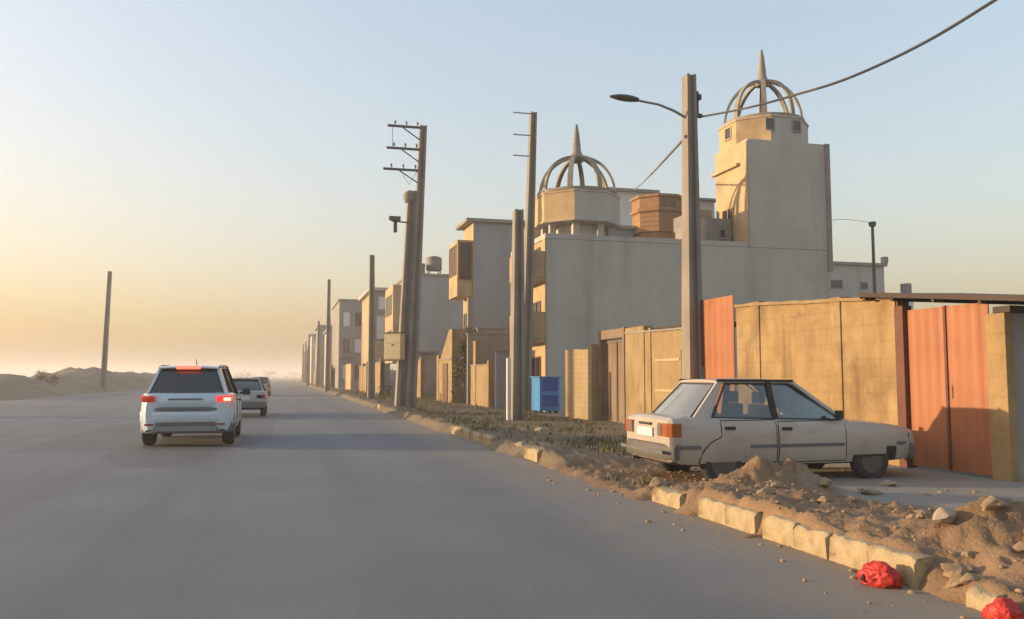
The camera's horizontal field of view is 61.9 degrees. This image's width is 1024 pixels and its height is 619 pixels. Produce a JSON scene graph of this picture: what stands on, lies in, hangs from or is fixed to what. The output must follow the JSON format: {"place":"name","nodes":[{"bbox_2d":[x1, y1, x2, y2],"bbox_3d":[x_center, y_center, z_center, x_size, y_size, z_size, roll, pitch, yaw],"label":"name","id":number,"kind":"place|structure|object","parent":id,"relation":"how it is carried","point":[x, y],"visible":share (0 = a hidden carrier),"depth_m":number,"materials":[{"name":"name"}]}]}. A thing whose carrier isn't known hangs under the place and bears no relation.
{"place":"outdoors","nodes":[
{"label":"outdoors","id":0,"kind":"place"},
{"bbox_2d":[0,367,155,400],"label":"earth berm","id":1,"kind":"structure","parent":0,"point":[74,381],"depth_m":78.24,"materials":[{"name":"sand"}]},
{"bbox_2d":[35,369,47,381],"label":"shrub","id":2,"kind":"object","parent":1,"relation":"on","point":[38,378],"visible":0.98,"depth_m":72.36,"materials":[{"name":"green plant"}]},
{"bbox_2d":[44,372,59,386],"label":"shrub","id":3,"kind":"object","parent":1,"relation":"on","point":[53,377],"visible":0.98,"depth_m":72.82,"materials":[{"name":"green plant"}]},
{"bbox_2d":[100,271,111,389],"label":"utility pole","id":4,"kind":"object","parent":1,"relation":"on","point":[103,378],"visible":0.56,"depth_m":83.12,"materials":[{"name":"concrete"}]},
{"bbox_2d":[308,334,315,382],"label":"distant house","id":5,"kind":"structure","parent":0,"point":[312,350],"depth_m":185.04,"materials":[{"name":"grey"}]},
{"bbox_2d":[331,299,361,388],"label":"block","id":6,"kind":"structure","parent":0,"point":[347,332],"depth_m":103.59,"materials":[{"name":"grey"}]},
{"bbox_2d":[342,365,344,379],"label":"window","id":7,"kind":"structure","parent":6,"relation":"in","point":[343,366],"depth_m":102.95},
{"bbox_2d":[342,338,349,352],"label":"window","id":8,"kind":"structure","parent":6,"relation":"in","point":[346,341],"depth_m":103.30,"materials":[{"name":"black"}]},
{"bbox_2d":[343,312,349,326],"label":"window","id":9,"kind":"structure","parent":6,"relation":"in","point":[346,315],"depth_m":103.53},
{"bbox_2d":[354,365,360,379],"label":"window","id":10,"kind":"structure","parent":6,"relation":"in","point":[356,367],"depth_m":103.35,"materials":[{"name":"black"}]},
{"bbox_2d":[354,338,361,352],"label":"window","id":11,"kind":"structure","parent":6,"relation":"in","point":[357,341],"depth_m":103.66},
{"bbox_2d":[355,312,361,326],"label":"window","id":12,"kind":"structure","parent":6,"relation":"in","point":[358,315],"depth_m":103.91,"materials":[{"name":"black"}]},
{"bbox_2d":[358,287,389,390],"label":"slab roof house","id":13,"kind":"structure","parent":0,"point":[379,317],"depth_m":83.75,"materials":[{"name":"grey"}]},
{"bbox_2d":[376,316,384,338],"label":"window","id":14,"kind":"structure","parent":13,"relation":"in","point":[380,320],"depth_m":83.62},
{"bbox_2d":[378,296,384,309],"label":"window","id":15,"kind":"structure","parent":13,"relation":"in","point":[381,299],"depth_m":83.82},
{"bbox_2d":[385,273,462,391],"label":"blue grey house","id":16,"kind":"structure","parent":0,"point":[441,314],"depth_m":68.98,"materials":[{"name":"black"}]},
{"bbox_2d":[426,256,441,273],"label":"water tank","id":17,"kind":"object","parent":16,"relation":"on","point":[433,263],"visible":0.91,"depth_m":70.31,"materials":[{"name":"metal"}]},
{"bbox_2d":[0,379,983,618],"bbox_3d":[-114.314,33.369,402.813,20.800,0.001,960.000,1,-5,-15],"label":"road","id":18,"kind":"structure","parent":0,"point":[300,501],"depth_m":7.79,"materials":[{"name":"asphalt"}]},
{"bbox_2d":[140,359,249,444],"bbox_3d":[-7.324,2.095,19.829,2.300,1.856,4.745,1,-5,-15],"label":"suv","id":19,"kind":"object","parent":18,"relation":"on","point":[182,399],"visible":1,"depth_m":17.76,"materials":[{"name":"paint"}]},
{"bbox_2d":[233,377,267,415],"bbox_3d":[-10.237,3.316,32.650,1.700,1.447,4.220,1,-5,-15],"label":"saloon car","id":20,"kind":"object","parent":18,"relation":"on","point":[256,398],"visible":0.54,"depth_m":31.02,"materials":[{"name":"white paint"}]},
{"bbox_2d":[253,377,270,395],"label":"hatchback car","id":21,"kind":"object","parent":18,"relation":"on","point":[266,383],"visible":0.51,"depth_m":65.20,"materials":[{"name":"silver paint"}]},
{"bbox_2d":[857,560,901,587],"bbox_3d":[2.571,1.840,5.968,0.294,0.170,0.200,-4,-6,40],"label":"plastic bag","id":22,"kind":"object","parent":18,"relation":"on","point":[879,574],"visible":1,"depth_m":5.90,"materials":[{"name":"red"}]},
{"bbox_2d":[0,0,1023,377],"label":"sky","id":23,"kind":"structure","parent":0,"point":[224,160],"materials":[{"name":"blue"}]},
{"bbox_2d":[269,378,1023,615],"bbox_3d":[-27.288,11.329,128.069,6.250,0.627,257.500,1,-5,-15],"label":"verge","id":24,"kind":"structure","parent":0,"point":[980,534],"depth_m":9.86,"materials":[{"name":"soil"}]},
{"bbox_2d":[302,344,303,381],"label":"utility pole","id":25,"kind":"object","parent":24,"relation":"on","point":[303,365],"visible":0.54,"depth_m":208.24,"materials":[{"name":"concrete"}]},
{"bbox_2d":[304,341,306,382],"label":"utility pole","id":26,"kind":"object","parent":24,"relation":"on","point":[305,361],"visible":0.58,"depth_m":184.32,"materials":[{"name":"concrete"}]},
{"bbox_2d":[306,346,308,385],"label":"utility pole","id":27,"kind":"object","parent":24,"relation":"on","point":[307,379],"visible":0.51,"depth_m":140.55,"materials":[{"name":"concrete"}]},
{"bbox_2d":[308,334,309,383],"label":"utility pole","id":28,"kind":"object","parent":24,"relation":"on","point":[309,356],"visible":0.46,"depth_m":160.22,"materials":[{"name":"concrete"}]},
{"bbox_2d":[316,321,319,385],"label":"utility pole","id":29,"kind":"object","parent":24,"relation":"on","point":[318,361],"visible":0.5,"depth_m":114.83,"materials":[{"name":"concrete"}]},
{"bbox_2d":[315,325,331,384],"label":"distant house","id":30,"kind":"structure","parent":24,"relation":"on","point":[322,340],"depth_m":141.60,"materials":[{"name":"grey"}]},
{"bbox_2d":[323,329,331,385],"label":"distant house","id":31,"kind":"structure","parent":24,"relation":"on","point":[324,332],"depth_m":133.35,"materials":[{"name":"grey"}]},
{"bbox_2d":[325,279,330,391],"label":"utility pole","id":32,"kind":"object","parent":24,"relation":"on","point":[327,374],"visible":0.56,"depth_m":83.02,"materials":[{"name":"concrete"}]},
{"bbox_2d":[330,318,330,358],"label":"utility pole","id":33,"kind":"object","parent":24,"relation":"on","point":[330,338],"visible":0.15,"depth_m":93.88,"materials":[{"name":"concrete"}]},
{"bbox_2d":[330,365,332,387],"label":"compound wall","id":34,"kind":"structure","parent":24,"relation":"on","point":[331,377],"depth_m":109.46,"materials":[{"name":"beige paint"}]},
{"bbox_2d":[345,363,352,389],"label":"compound wall","id":35,"kind":"structure","parent":24,"relation":"on","point":[349,376],"depth_m":88.34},
{"bbox_2d":[359,362,367,392],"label":"compound wall","id":36,"kind":"structure","parent":24,"relation":"on","point":[363,371],"depth_m":77.20,"materials":[{"name":"beige paint"}]},
{"bbox_2d":[367,255,374,398],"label":"utility pole","id":37,"kind":"object","parent":24,"relation":"on","point":[371,360],"visible":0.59,"depth_m":52.14,"materials":[{"name":"concrete"}]},
{"bbox_2d":[375,358,384,394],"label":"compound wall","id":38,"kind":"structure","parent":24,"relation":"on","point":[380,373],"depth_m":65.58,"materials":[{"name":"beige paint"}]},
{"bbox_2d":[376,382,394,400],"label":"shrub","id":39,"kind":"object","parent":24,"relation":"on","point":[389,388],"visible":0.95,"depth_m":48.49,"materials":[{"name":"green plant"}]},
{"bbox_2d":[389,190,416,406],"bbox_3d":[-4.881,-0.391,37.608,1.210,9.820,0.700,1,-5,-15],"label":"utility pole","id":40,"kind":"object","parent":24,"relation":"on","point":[409,197],"visible":0.7,"depth_m":37.50,"materials":[{"name":"concrete"}]},
{"bbox_2d":[383,120,426,407],"bbox_3d":[-4.774,-1.937,37.603,1.928,12.901,0.575,1,-5,-15],"label":"utility pole","id":41,"kind":"object","parent":24,"relation":"on","point":[411,388],"visible":0.9,"depth_m":37.60,"materials":[{"name":"concrete"}]},
{"bbox_2d":[383,332,405,360],"bbox_3d":[-5.087,1.604,36.899,0.920,1.230,0.420,-2,-5,23],"label":"meter cabinet","id":42,"kind":"object","parent":41,"relation":"attached to","point":[394,346],"visible":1,"depth_m":36.73,"materials":[{"name":"metal"}]},
{"bbox_2d":[417,357,424,398],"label":"compound wall","id":43,"kind":"structure","parent":24,"relation":"on","point":[421,380],"depth_m":52.65,"materials":[{"name":"beige paint"}]},
{"bbox_2d":[418,351,438,396],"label":"roadside shed","id":44,"kind":"structure","parent":24,"relation":"on","point":[430,373],"depth_m":58.37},
{"bbox_2d":[436,329,476,402],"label":"gatehouse","id":45,"kind":"object","parent":24,"relation":"on","point":[446,360],"visible":0.46,"depth_m":45.41,"materials":[{"name":"beige paint"}]},
{"bbox_2d":[442,363,447,401],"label":"door","id":46,"kind":"structure","parent":45,"relation":"in","point":[444,366],"depth_m":46.63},
{"bbox_2d":[452,426,464,435],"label":"kerb block","id":47,"kind":"structure","parent":24,"relation":"on","point":[455,430],"depth_m":21.45,"materials":[{"name":"concrete"}]},
{"bbox_2d":[450,325,472,397],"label":"shrub","id":48,"kind":"object","parent":24,"relation":"on","point":[463,354],"visible":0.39,"depth_m":43.88,"materials":[{"name":"green plant"}]},
{"bbox_2d":[460,428,473,438],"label":"kerb block","id":49,"kind":"structure","parent":24,"relation":"on","point":[465,433],"depth_m":20.30,"materials":[{"name":"concrete"}]},
{"bbox_2d":[470,431,480,442],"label":"kerb block","id":50,"kind":"structure","parent":24,"relation":"on","point":[475,436],"depth_m":19.28,"materials":[{"name":"concrete"}]},
{"bbox_2d":[470,341,493,407],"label":"compound wall","id":51,"kind":"structure","parent":24,"relation":"on","point":[482,384],"depth_m":39.98,"materials":[{"name":"beige paint"}]},
{"bbox_2d":[466,333,509,404],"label":"yard wall","id":52,"kind":"structure","parent":24,"relation":"on","point":[491,343],"depth_m":42.99,"materials":[{"name":"concrete"}]},
{"bbox_2d":[480,433,497,445],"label":"kerb block","id":53,"kind":"structure","parent":24,"relation":"on","point":[487,439],"depth_m":18.25,"materials":[{"name":"concrete"}]},
{"bbox_2d":[331,388,653,487],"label":"weeds","id":54,"kind":"object","parent":24,"relation":"on","point":[564,429],"visible":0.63,"depth_m":23.50,"materials":[{"name":"plant"}]},
{"bbox_2d":[476,327,509,332],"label":"yard wall","id":55,"kind":"structure","parent":24,"relation":"on","point":[493,330],"depth_m":45.43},
{"bbox_2d":[494,350,509,408],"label":"yard wall","id":56,"kind":"structure","parent":24,"relation":"on","point":[501,356],"depth_m":37.22,"materials":[{"name":"concrete"}]},
{"bbox_2d":[506,358,510,419],"bbox_3d":[-0.110,2.580,26.866,0.150,2.100,0.143,1,-5,-15],"label":"pipe post","id":57,"kind":"object","parent":24,"relation":"on","point":[508,388],"visible":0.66,"depth_m":26.82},
{"bbox_2d":[510,209,525,419],"bbox_3d":[0.160,0.238,27.436,0.440,6.960,0.550,1,-5,-15],"label":"utility pole","id":58,"kind":"object","parent":24,"relation":"on","point":[517,357],"visible":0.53,"depth_m":27.27,"materials":[{"name":"concrete"}]},
{"bbox_2d":[513,111,536,411],"bbox_3d":[0.432,-1.880,34.327,1.025,12.270,0.890,1,-5,-15],"label":"utility pole","id":59,"kind":"object","parent":24,"relation":"on","point":[529,224],"visible":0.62,"depth_m":34.27,"materials":[{"name":"concrete"}]},
{"bbox_2d":[525,447,542,461],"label":"kerb block","id":60,"kind":"structure","parent":24,"relation":"on","point":[533,454],"depth_m":14.82,"materials":[{"name":"concrete"}]},
{"bbox_2d":[449,218,635,328],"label":"apartment house","id":61,"kind":"structure","parent":24,"relation":"on","point":[479,270],"depth_m":48.43,"materials":[{"name":"grey"}]},
{"bbox_2d":[463,313,466,328],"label":"window","id":62,"kind":"structure","parent":61,"relation":"in","point":[465,315],"depth_m":50.08,"materials":[{"name":"black"}]},
{"bbox_2d":[530,376,560,413],"bbox_3d":[1.298,3.329,33.025,0.880,1.480,1.250,1,-5,-15],"label":"waste container","id":63,"kind":"object","parent":24,"relation":"on","point":[545,393],"visible":0.87,"depth_m":32.53,"materials":[{"name":"blue paint"}]},
{"bbox_2d":[565,344,598,420],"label":"compound wall","id":64,"kind":"structure","parent":24,"relation":"on","point":[582,382],"depth_m":27.85,"materials":[{"name":"brick"}]},
{"bbox_2d":[598,327,630,423],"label":"yard gate","id":65,"kind":"structure","parent":24,"relation":"on","point":[612,384],"depth_m":26.40,"materials":[{"name":"metal"}]},
{"bbox_2d":[579,185,659,225],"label":"pale house","id":66,"kind":"structure","parent":24,"relation":"on","point":[626,195],"depth_m":65.26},
{"bbox_2d":[609,73,703,378],"bbox_3d":[3.517,-1.324,20.516,2.440,8.980,0.500,1,-5,-15],"label":"street lamp","id":67,"kind":"object","parent":24,"relation":"on","point":[691,367],"visible":0.73,"depth_m":20.66,"materials":[{"name":"concrete"}]},
{"bbox_2d":[634,135,686,189],"bbox_3d":[6.776,-6.683,43.017,0.080,8.488,44.205,-1,-5,7],"label":"cable","id":68,"kind":"object","parent":67,"relation":"attached to","point":[669,154],"visible":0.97,"depth_m":28.14,"materials":[{"name":"grey metal"}]},
{"bbox_2d":[700,0,996,117],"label":"cable","id":69,"kind":"object","parent":67,"relation":"attached to","point":[904,52],"visible":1,"depth_m":14.34,"materials":[{"name":"rubber"}]},
{"bbox_2d":[649,477,669,487],"bbox_3d":[1.829,2.185,10.654,0.259,0.191,0.307,-17,-18,30],"label":"rock","id":70,"kind":"object","parent":24,"relation":"on","point":[656,482],"visible":0.75,"depth_m":10.56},
{"bbox_2d":[652,486,686,508],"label":"kerb block","id":71,"kind":"structure","parent":24,"relation":"on","point":[669,496],"depth_m":9.67,"materials":[{"name":"concrete"}]},
{"bbox_2d":[510,49,832,413],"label":"house","id":72,"kind":"structure","parent":24,"relation":"on","point":[766,233],"depth_m":37.24,"materials":[{"name":"grey"}]},
{"bbox_2d":[531,356,540,391],"bbox_3d":[0.920,2.732,36.060,0.068,1.470,1.920,1,-5,-15],"label":"window","id":73,"kind":"structure","parent":72,"relation":"in","point":[536,361],"depth_m":35.80,"materials":[{"name":"black"}]},
{"bbox_2d":[533,301,540,311],"bbox_3d":[0.920,0.439,36.242,0.068,1.470,1.920,1,-5,-15],"label":"window","id":74,"kind":"structure","parent":72,"relation":"in","point":[536,305],"depth_m":35.82,"materials":[{"name":"black"}]},
{"bbox_2d":[719,229,726,239],"bbox_3d":[9.509,-3.395,38.499,0.370,0.470,0.068,1,-5,-15],"label":"window","id":75,"kind":"structure","parent":72,"relation":"in","point":[722,232],"depth_m":38.52,"materials":[{"name":"black"}]},
{"bbox_2d":[629,193,715,238],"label":"turret house","id":76,"kind":"structure","parent":24,"relation":"on","point":[653,215],"depth_m":49.90,"materials":[{"name":"orange brick"}]},
{"bbox_2d":[624,322,735,418],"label":"compound wall","id":77,"kind":"structure","parent":24,"relation":"on","point":[652,366],"depth_m":23.29,"materials":[{"name":"beige paint"}]},
{"bbox_2d":[654,349,681,408],"bbox_3d":[4.051,2.110,22.204,0.051,2.100,1.600,1,-5,-15],"label":"door","id":78,"kind":"structure","parent":77,"relation":"in","point":[667,363],"depth_m":22.31,"materials":[{"name":"beige paint"}]},
{"bbox_2d":[698,496,729,524],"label":"kerb block","id":79,"kind":"structure","parent":24,"relation":"on","point":[710,509],"depth_m":8.64,"materials":[{"name":"concrete"}]},
{"bbox_2d":[700,295,735,412],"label":"single gate","id":80,"kind":"structure","parent":24,"relation":"on","point":[717,338],"depth_m":19.64,"materials":[{"name":"metal"}]},
{"bbox_2d":[724,504,762,533],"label":"kerb block","id":81,"kind":"structure","parent":24,"relation":"on","point":[744,519],"depth_m":8.06,"materials":[{"name":"concrete"}]},
{"bbox_2d":[756,487,775,494],"bbox_3d":[2.581,1.866,8.685,0.199,0.124,0.168,-5,-19,13],"label":"rock","id":82,"kind":"object","parent":24,"relation":"on","point":[770,490],"visible":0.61,"depth_m":8.64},
{"bbox_2d":[621,378,914,480],"bbox_3d":[3.787,1.738,12.610,4.082,1.457,1.800,1,-5,-15],"label":"parked car","id":83,"kind":"object","parent":24,"relation":"on","point":[684,425],"visible":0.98,"depth_m":11.93,"materials":[{"name":"beige paint"}]},
{"bbox_2d":[530,459,1022,618],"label":"gravel","id":84,"kind":"structure","parent":24,"relation":"on","point":[854,570],"depth_m":8.30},
{"bbox_2d":[770,481,782,487],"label":"rock","id":85,"kind":"object","parent":24,"relation":"on","point":[776,484],"visible":0.75,"depth_m":9.13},
{"bbox_2d":[762,514,799,547],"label":"kerb block","id":86,"kind":"structure","parent":24,"relation":"on","point":[778,529],"depth_m":7.47,"materials":[{"name":"concrete"}]},
{"bbox_2d":[793,524,834,559],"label":"kerb block","id":87,"kind":"structure","parent":24,"relation":"on","point":[808,539],"depth_m":7.01,"materials":[{"name":"concrete"}]},
{"bbox_2d":[734,297,908,465],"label":"compound wall","id":88,"kind":"structure","parent":24,"relation":"on","point":[836,353],"depth_m":15.68,"materials":[{"name":"yellow paint"}]},
{"bbox_2d":[859,293,1023,304],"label":"gate canopy","id":89,"kind":"object","parent":88,"relation":"attached to","point":[1006,299],"visible":1,"depth_m":12.94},
{"bbox_2d":[817,496,830,502],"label":"rock","id":90,"kind":"object","parent":24,"relation":"on","point":[823,499],"visible":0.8,"depth_m":8.08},
{"bbox_2d":[818,477,831,487],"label":"rock","id":91,"kind":"object","parent":24,"relation":"on","point":[824,482],"visible":0.99,"depth_m":9.89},
{"bbox_2d":[843,496,858,502],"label":"rock","id":92,"kind":"object","parent":24,"relation":"on","point":[851,498],"visible":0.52,"depth_m":8.37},
{"bbox_2d":[829,532,875,569],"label":"kerb block","id":93,"kind":"structure","parent":24,"relation":"on","point":[848,551],"depth_m":6.56,"materials":[{"name":"concrete"}]},
{"bbox_2d":[857,487,883,494],"bbox_3d":[4.345,2.208,10.343,0.458,0.100,0.173,17,-24,-34],"label":"rock","id":94,"kind":"object","parent":24,"relation":"on","point":[869,491],"visible":0.94,"depth_m":10.24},
{"bbox_2d":[868,221,875,292],"bbox_3d":[15.216,0.292,35.724,0.320,8.060,0.304,1,-5,-15],"label":"yard lamp","id":95,"kind":"object","parent":24,"relation":"on","point":[872,224],"visible":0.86,"depth_m":35.88,"materials":[{"name":"metal"}]},
{"bbox_2d":[879,480,896,485],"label":"rock","id":96,"kind":"object","parent":24,"relation":"on","point":[889,483],"visible":0.88,"depth_m":11.19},
{"bbox_2d":[867,543,932,588],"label":"kerb block","id":97,"kind":"structure","parent":24,"relation":"on","point":[911,568],"depth_m":5.97,"materials":[{"name":"concrete"}]},
{"bbox_2d":[914,509,927,515],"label":"rock","id":98,"kind":"object","parent":24,"relation":"on","point":[920,510],"visible":0.52,"depth_m":7.26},
{"bbox_2d":[916,512,926,518],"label":"rock","id":99,"kind":"object","parent":24,"relation":"on","point":[920,515],"visible":0.99,"depth_m":6.62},
{"bbox_2d":[894,303,992,475],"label":"double gate","id":100,"kind":"structure","parent":24,"relation":"on","point":[943,407],"depth_m":12.89,"materials":[{"name":"metal"}]},
{"bbox_2d":[932,507,956,523],"bbox_3d":[3.180,1.517,6.288,0.153,0.123,0.175,-4,-6,38],"label":"rock","id":101,"kind":"object","parent":24,"relation":"on","point":[942,515],"visible":1,"depth_m":6.25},
{"bbox_2d":[940,562,968,578],"bbox_3d":[2.996,1.767,5.757,0.173,0.121,0.169,4,-6,-43],"label":"rock","id":102,"kind":"object","parent":24,"relation":"on","point":[954,569],"visible":0.73,"depth_m":5.72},
{"bbox_2d":[945,576,963,588],"bbox_3d":[2.948,1.814,5.637,0.131,0.098,0.122,0,-5,0],"label":"rock","id":103,"kind":"object","parent":24,"relation":"on","point":[954,582],"visible":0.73,"depth_m":5.63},
{"bbox_2d":[961,550,973,557],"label":"rock","id":104,"kind":"object","parent":24,"relation":"on","point":[968,554],"visible":1,"depth_m":5.87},
{"bbox_2d":[962,563,974,572],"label":"rock","id":105,"kind":"object","parent":24,"relation":"on","point":[969,568],"visible":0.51,"depth_m":5.71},
{"bbox_2d":[959,573,979,585],"bbox_3d":[3.011,1.772,5.586,0.156,0.096,0.130,-1,-5,14],"label":"rock","id":106,"kind":"object","parent":24,"relation":"on","point":[966,579],"visible":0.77,"depth_m":5.55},
{"bbox_2d":[966,585,1005,610],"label":"kerb block","id":107,"kind":"structure","parent":24,"relation":"on","point":[979,597],"depth_m":5.34,"materials":[{"name":"concrete"}]},
{"bbox_2d":[981,495,1007,510],"bbox_3d":[3.508,1.413,6.205,0.168,0.115,0.174,-3,-5,34],"label":"rock","id":108,"kind":"object","parent":24,"relation":"on","point":[992,502],"visible":0.99,"depth_m":6.17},
{"bbox_2d":[981,597,1023,618],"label":"plastic bag","id":109,"kind":"object","parent":24,"relation":"on","point":[1002,608],"visible":1,"depth_m":4.94,"materials":[{"name":"plastic"}]},
{"bbox_2d":[986,305,1023,481],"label":"compound wall","id":110,"kind":"structure","parent":24,"relation":"on","point":[1005,339],"depth_m":11.79,"materials":[{"name":"yellow paint"}]},
{"bbox_2d":[1011,541,1023,552],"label":"rock","id":111,"kind":"object","parent":24,"relation":"on","point":[1018,547],"visible":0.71,"depth_m":5.75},
{"bbox_2d":[830,257,913,309],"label":"grey house","id":112,"kind":"structure","parent":0,"point":[851,279],"depth_m":70.08,"materials":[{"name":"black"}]},
{"bbox_2d":[830,280,842,288],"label":"window","id":113,"kind":"structure","parent":112,"relation":"in","point":[836,284],"depth_m":69.54,"materials":[{"name":"black"}]},
{"bbox_2d":[860,282,867,289],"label":"window","id":114,"kind":"structure","parent":112,"relation":"in","point":[863,285],"depth_m":70.21,"materials":[{"name":"black"}]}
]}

